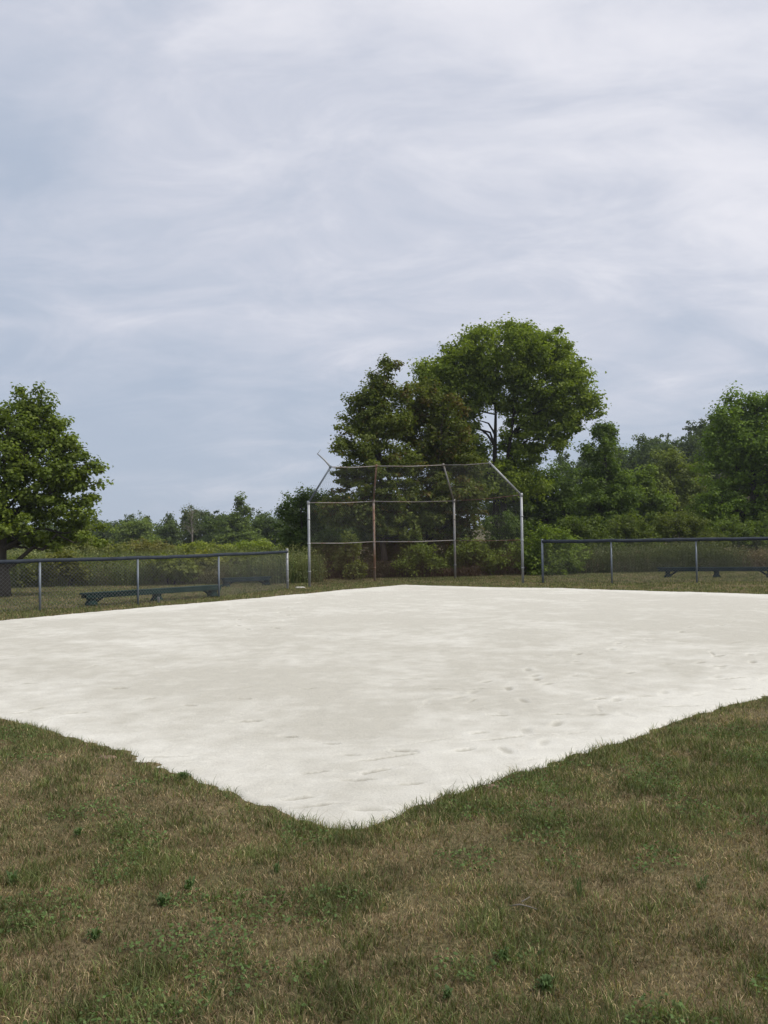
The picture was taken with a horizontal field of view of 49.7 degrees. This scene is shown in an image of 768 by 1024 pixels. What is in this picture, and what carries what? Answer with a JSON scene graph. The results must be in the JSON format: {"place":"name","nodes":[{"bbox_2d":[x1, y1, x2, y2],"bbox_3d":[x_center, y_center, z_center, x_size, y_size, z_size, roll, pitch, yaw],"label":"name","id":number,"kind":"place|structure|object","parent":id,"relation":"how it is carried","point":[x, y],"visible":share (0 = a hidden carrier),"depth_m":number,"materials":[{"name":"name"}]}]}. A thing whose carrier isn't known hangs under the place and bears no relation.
{"place":"outdoors","nodes":[
{"label":"outdoors","id":0,"kind":"place"},
{"bbox_2d":[97,755,116,758],"bbox_3d":[-2.043,1.804,6.120,0.158,0.027,0.085,-1,-2,0],"label":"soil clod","id":1,"kind":"object","parent":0,"point":[104,756],"visible":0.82,"depth_m":6.11,"materials":[{"name":"brown soil"}]},
{"bbox_2d":[0,546,767,1023],"bbox_3d":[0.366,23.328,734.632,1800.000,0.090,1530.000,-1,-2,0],"label":"ground","id":2,"kind":"structure","parent":0,"point":[408,890],"depth_m":3.71,"materials":[{"name":"green plant"}]},
{"bbox_2d":[1,870,19,882],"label":"weed plant","id":3,"kind":"object","parent":2,"relation":"on","point":[10,877],"visible":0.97,"depth_m":3.90,"materials":[{"name":"green plant"}]},
{"bbox_2d":[7,553,52,586],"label":"bush","id":4,"kind":"object","parent":2,"relation":"on","point":[34,575],"visible":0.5,"depth_m":29.25,"materials":[{"name":"green plant"}]},
{"bbox_2d":[0,381,114,596],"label":"oak tree","id":5,"kind":"object","parent":2,"relation":"on","point":[32,430],"visible":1,"depth_m":24.30,"materials":[{"name":"green plant"}]},
{"bbox_2d":[42,544,97,586],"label":"bush","id":6,"kind":"object","parent":2,"relation":"on","point":[69,571],"visible":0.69,"depth_m":29.32,"materials":[{"name":"green plant"}]},
{"bbox_2d":[72,827,85,834],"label":"weed plant","id":7,"kind":"object","parent":2,"relation":"on","point":[78,831],"visible":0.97,"depth_m":4.50,"materials":[{"name":"green plant"}]},
{"bbox_2d":[85,926,102,940],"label":"weed plant","id":8,"kind":"object","parent":2,"relation":"on","point":[95,933],"visible":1,"depth_m":3.33,"materials":[{"name":"green plant"}]},
{"bbox_2d":[61,538,134,556],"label":"bush","id":9,"kind":"object","parent":2,"relation":"on","point":[108,547],"visible":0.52,"depth_m":45.59,"materials":[{"name":"green plant"}]},
{"bbox_2d":[88,554,136,582],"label":"bush","id":10,"kind":"object","parent":2,"relation":"on","point":[106,562],"visible":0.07,"depth_m":31.00,"materials":[{"name":"green plant"}]},
{"bbox_2d":[105,515,168,547],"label":"tree","id":11,"kind":"object","parent":2,"relation":"on","point":[128,532],"visible":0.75,"depth_m":97.36,"materials":[{"name":"green plant"}]},
{"bbox_2d":[0,548,288,611],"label":"chain link fence","id":12,"kind":"object","parent":2,"relation":"on","point":[117,559],"visible":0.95,"depth_m":20.73,"materials":[{"name":"metal"}]},
{"bbox_2d":[79,584,221,605],"bbox_3d":[-6.001,2.175,21.797,0.290,0.328,4.016,-3,-2,45],"label":"bench","id":13,"kind":"object","parent":2,"relation":"on","point":[90,595],"visible":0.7,"depth_m":21.52,"materials":[{"name":"green paint"}]},
{"bbox_2d":[122,537,179,554],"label":"bush","id":14,"kind":"object","parent":2,"relation":"on","point":[146,543],"visible":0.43,"depth_m":49.29,"materials":[{"name":"green plant"}]},
{"bbox_2d":[143,523,182,542],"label":"tree","id":15,"kind":"object","parent":2,"relation":"on","point":[157,530],"visible":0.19,"depth_m":103.14,"materials":[{"name":"green plant"}]},
{"bbox_2d":[156,892,171,905],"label":"weed plant","id":16,"kind":"object","parent":2,"relation":"on","point":[162,899],"visible":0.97,"depth_m":3.63,"materials":[{"name":"green plant"}]},
{"bbox_2d":[7,542,332,587],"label":"tall weeds","id":17,"kind":"object","parent":2,"relation":"on","point":[299,567],"visible":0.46,"depth_m":29.66,"materials":[{"name":"green plant"}]},
{"bbox_2d":[142,552,203,583],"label":"bush","id":18,"kind":"object","parent":2,"relation":"on","point":[191,563],"visible":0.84,"depth_m":29.25,"materials":[{"name":"green plant"}]},
{"bbox_2d":[178,770,191,779],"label":"weed plant","id":19,"kind":"object","parent":2,"relation":"on","point":[183,774],"visible":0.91,"depth_m":5.52,"materials":[{"name":"green plant"}]},
{"bbox_2d":[184,876,194,889],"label":"weed plant","id":20,"kind":"object","parent":2,"relation":"on","point":[190,883],"visible":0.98,"depth_m":3.78,"materials":[{"name":"green plant"}]},
{"bbox_2d":[179,504,204,541],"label":"bare tree","id":21,"kind":"object","parent":2,"relation":"on","point":[191,518],"visible":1,"depth_m":87.96,"materials":[{"name":"green plant"}]},
{"bbox_2d":[7,504,403,553],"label":"wood","id":22,"kind":"object","parent":2,"relation":"on","point":[184,535],"visible":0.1,"depth_m":105.30,"materials":[{"name":"green plant"}]},
{"bbox_2d":[174,541,239,554],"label":"bush","id":23,"kind":"object","parent":2,"relation":"on","point":[201,545],"visible":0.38,"depth_m":47.60,"materials":[{"name":"green plant"}]},
{"bbox_2d":[184,547,231,582],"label":"bush","id":24,"kind":"object","parent":2,"relation":"on","point":[203,566],"visible":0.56,"depth_m":30.23,"materials":[{"name":"green plant"}]},
{"bbox_2d":[194,515,225,544],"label":"tree","id":25,"kind":"object","parent":2,"relation":"on","point":[209,523],"visible":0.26,"depth_m":97.11,"materials":[{"name":"green plant"}]},
{"bbox_2d":[211,491,269,546],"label":"knobbed tree","id":26,"kind":"object","parent":2,"relation":"on","point":[237,527],"visible":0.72,"depth_m":91.32,"materials":[{"name":"green plant"}]},
{"bbox_2d":[222,550,258,581],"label":"bush","id":27,"kind":"object","parent":2,"relation":"on","point":[244,557],"visible":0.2,"depth_m":30.32,"materials":[{"name":"green plant"}]},
{"bbox_2d":[221,576,270,586],"bbox_3d":[-4.660,2.354,28.084,1.673,0.298,0.290,0,-2,-26],"label":"bench","id":28,"kind":"object","parent":2,"relation":"on","point":[241,578],"visible":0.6,"depth_m":27.93,"materials":[{"name":"green paint"}]},
{"bbox_2d":[228,537,279,552],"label":"bush","id":29,"kind":"object","parent":2,"relation":"on","point":[259,543],"visible":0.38,"depth_m":43.34,"materials":[{"name":"green plant"}]},
{"bbox_2d":[249,511,292,546],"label":"tree","id":30,"kind":"object","parent":2,"relation":"on","point":[267,524],"visible":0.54,"depth_m":95.22,"materials":[{"name":"green plant"}]},
{"bbox_2d":[253,548,293,563],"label":"bush","id":31,"kind":"object","parent":2,"relation":"on","point":[266,555],"visible":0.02,"depth_m":32.81,"materials":[{"name":"green plant"}]},
{"bbox_2d":[272,861,279,872],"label":"weed plant","id":32,"kind":"object","parent":2,"relation":"on","point":[276,865],"visible":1,"depth_m":3.96,"materials":[{"name":"green plant"}]},
{"bbox_2d":[268,482,340,561],"bbox_3d":[-3.165,0.720,35.359,2.902,4.061,3.760,0,-2,-38],"label":"tree","id":33,"kind":"object","parent":2,"relation":"on","point":[289,536],"visible":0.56,"depth_m":35.15,"materials":[{"name":"green plant"}]},
{"bbox_2d":[324,524,351,560],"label":"bush","id":34,"kind":"object","parent":2,"relation":"on","point":[337,531],"visible":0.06,"depth_m":36.95,"materials":[{"name":"green plant"}]},
{"bbox_2d":[330,525,367,578],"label":"bush","id":35,"kind":"object","parent":2,"relation":"on","point":[339,562],"visible":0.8,"depth_m":31.28,"materials":[{"name":"green plant"}]},
{"bbox_2d":[338,528,416,562],"bbox_3d":[-0.100,1.524,36.195,4.078,2.418,3.320,0,-2,-24],"label":"bush","id":36,"kind":"object","parent":2,"relation":"on","point":[377,548],"visible":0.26,"depth_m":35.28,"materials":[{"name":"green plant"}]},
{"bbox_2d":[311,353,448,564],"bbox_3d":[-0.162,-1.890,33.699,5.476,9.110,3.532,-1,-2,0],"label":"pine tree","id":37,"kind":"object","parent":2,"relation":"on","point":[373,423],"visible":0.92,"depth_m":33.20,"materials":[{"name":"green plant"}]},
{"bbox_2d":[0,585,767,828],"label":"sand infield","id":38,"kind":"object","parent":2,"relation":"on","point":[359,705],"visible":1,"depth_m":9.14,"materials":[{"name":"white sand"}]},
{"bbox_2d":[0,721,767,1023],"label":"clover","id":39,"kind":"object","parent":2,"relation":"on","point":[295,916],"visible":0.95,"depth_m":3.68,"materials":[{"name":"green plant"}]},
{"bbox_2d":[293,557,487,578],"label":"brown weeds","id":40,"kind":"object","parent":2,"relation":"on","point":[392,572],"visible":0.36,"depth_m":32.01,"materials":[{"name":"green plant"}]},
{"bbox_2d":[307,449,523,586],"bbox_3d":[0.747,0.340,27.924,6.729,4.746,4.083,0,-2,-22],"label":"backstop","id":41,"kind":"object","parent":2,"relation":"on","point":[373,503],"visible":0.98,"depth_m":29.04,"materials":[{"name":"metal"}]},
{"bbox_2d":[390,537,450,576],"bbox_3d":[1.388,1.779,32.292,2.550,1.635,1.506,0,-2,-16],"label":"bush","id":42,"kind":"object","parent":2,"relation":"on","point":[417,553],"visible":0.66,"depth_m":32.00,"materials":[{"name":"green plant"}]},
{"bbox_2d":[375,375,494,555],"bbox_3d":[1.893,-1.525,34.866,5.567,8.419,4.388,-1,-2,0],"label":"browning tree","id":43,"kind":"object","parent":2,"relation":"on","point":[434,444],"visible":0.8,"depth_m":34.60,"materials":[{"name":"green plant"}]},
{"bbox_2d":[441,984,453,999],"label":"weed plant","id":44,"kind":"object","parent":2,"relation":"on","point":[448,989],"visible":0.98,"depth_m":2.86,"materials":[{"name":"green plant"}]},
{"bbox_2d":[422,528,473,562],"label":"bush","id":45,"kind":"object","parent":2,"relation":"on","point":[441,548],"visible":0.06,"depth_m":36.85,"materials":[{"name":"green plant"}]},
{"bbox_2d":[440,534,511,573],"bbox_3d":[3.519,1.727,32.774,2.959,1.692,1.893,-2,-2,22],"label":"bush","id":46,"kind":"object","parent":2,"relation":"on","point":[451,555],"visible":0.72,"depth_m":32.54,"materials":[{"name":"green plant"}]},
{"bbox_2d":[493,946,509,960],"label":"weed plant","id":47,"kind":"object","parent":2,"relation":"on","point":[500,952],"visible":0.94,"depth_m":3.11,"materials":[{"name":"green plant"}]},
{"bbox_2d":[477,508,533,555],"bbox_3d":[5.489,1.239,36.824,3.237,2.842,2.163,-1,-2,16],"label":"bush","id":48,"kind":"object","parent":2,"relation":"on","point":[509,527],"visible":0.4,"depth_m":36.62,"materials":[{"name":"green plant"}]},
{"bbox_2d":[407,312,611,541],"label":"maple tree","id":49,"kind":"object","parent":2,"relation":"on","point":[476,379],"visible":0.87,"depth_m":45.31,"materials":[{"name":"green plant"}]},
{"bbox_2d":[510,897,535,908],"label":"twig","id":50,"kind":"object","parent":2,"relation":"on","point":[522,904],"visible":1,"depth_m":3.52,"materials":[{"name":"wood"}]},
{"bbox_2d":[465,459,588,547],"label":"dark tree","id":51,"kind":"object","parent":2,"relation":"on","point":[551,511],"visible":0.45,"depth_m":49.40,"materials":[{"name":"green plant"}]},
{"bbox_2d":[533,973,554,993],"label":"weed plant","id":52,"kind":"object","parent":2,"relation":"on","point":[545,977],"visible":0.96,"depth_m":2.90,"materials":[{"name":"green plant"}]},
{"bbox_2d":[507,519,593,574],"bbox_3d":[6.600,1.405,32.723,3.513,2.240,2.738,-1,-2,0],"label":"bush","id":53,"kind":"object","parent":2,"relation":"on","point":[532,557],"visible":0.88,"depth_m":32.38,"materials":[{"name":"green plant"}]},
{"bbox_2d":[571,875,581,895],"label":"weed plant","id":54,"kind":"object","parent":2,"relation":"on","point":[578,884],"visible":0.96,"depth_m":3.66,"materials":[{"name":"green plant"}]},
{"bbox_2d":[555,513,628,552],"bbox_3d":[9.075,1.284,36.243,3.207,2.613,2.464,-2,-2,29],"label":"bush","id":55,"kind":"object","parent":2,"relation":"on","point":[585,530],"visible":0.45,"depth_m":36.28,"materials":[{"name":"green plant"}]},
{"bbox_2d":[562,417,646,543],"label":"slender tree","id":56,"kind":"object","parent":2,"relation":"on","point":[609,493],"visible":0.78,"depth_m":42.51,"materials":[{"name":"green plant"}]},
{"bbox_2d":[458,541,767,574],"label":"dry weeds","id":57,"kind":"object","parent":2,"relation":"on","point":[676,558],"visible":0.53,"depth_m":33.29,"materials":[{"name":"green plant"}]},
{"bbox_2d":[603,511,671,550],"bbox_3d":[11.417,1.255,38.287,3.744,2.712,2.423,-2,-2,25],"label":"bush","id":58,"kind":"object","parent":2,"relation":"on","point":[626,529],"visible":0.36,"depth_m":37.88,"materials":[{"name":"green plant"}]},
{"bbox_2d":[627,464,679,536],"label":"young tree","id":59,"kind":"object","parent":2,"relation":"on","point":[652,504],"visible":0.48,"depth_m":51.35,"materials":[{"name":"green plant"}]},
{"bbox_2d":[541,537,767,582],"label":"chain link fence","id":60,"kind":"object","parent":2,"relation":"on","point":[671,540],"visible":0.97,"depth_m":26.11,"materials":[{"name":"grey metal"}]},
{"bbox_2d":[643,446,714,542],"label":"hillside tree","id":61,"kind":"object","parent":2,"relation":"on","point":[677,480],"visible":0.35,"depth_m":61.70,"materials":[{"name":"green plant"}]},
{"bbox_2d":[647,509,731,551],"bbox_3d":[14.028,1.216,38.898,4.159,2.744,2.513,-1,-2,9],"label":"bush","id":62,"kind":"object","parent":2,"relation":"on","point":[679,527],"visible":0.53,"depth_m":38.60,"materials":[{"name":"green plant"}]},
{"bbox_2d":[689,874,708,889],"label":"weed plant","id":63,"kind":"object","parent":2,"relation":"on","point":[702,883],"visible":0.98,"depth_m":3.71,"materials":[{"name":"green plant"}]},
{"bbox_2d":[658,567,767,577],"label":"bench","id":64,"kind":"object","parent":2,"relation":"on","point":[716,570],"visible":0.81,"depth_m":28.68,"materials":[{"name":"blue paint"}]},
{"bbox_2d":[682,380,767,550],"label":"spreading tree","id":65,"kind":"object","parent":2,"relation":"on","point":[740,427],"visible":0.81,"depth_m":45.53,"materials":[{"name":"green plant"}]},
{"bbox_2d":[700,514,767,553],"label":"bush","id":66,"kind":"object","parent":2,"relation":"on","point":[724,528],"visible":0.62,"depth_m":39.78,"materials":[{"name":"green plant"}]},
{"bbox_2d":[0,0,767,530],"label":"sky","id":67,"kind":"structure","parent":0,"point":[217,217],"materials":[{"name":"grey"}]},
{"bbox_2d":[463,413,767,551],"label":"hill","id":68,"kind":"structure","parent":0,"point":[633,458],"depth_m":100.42,"materials":[{"name":"green plant"}]}
]}

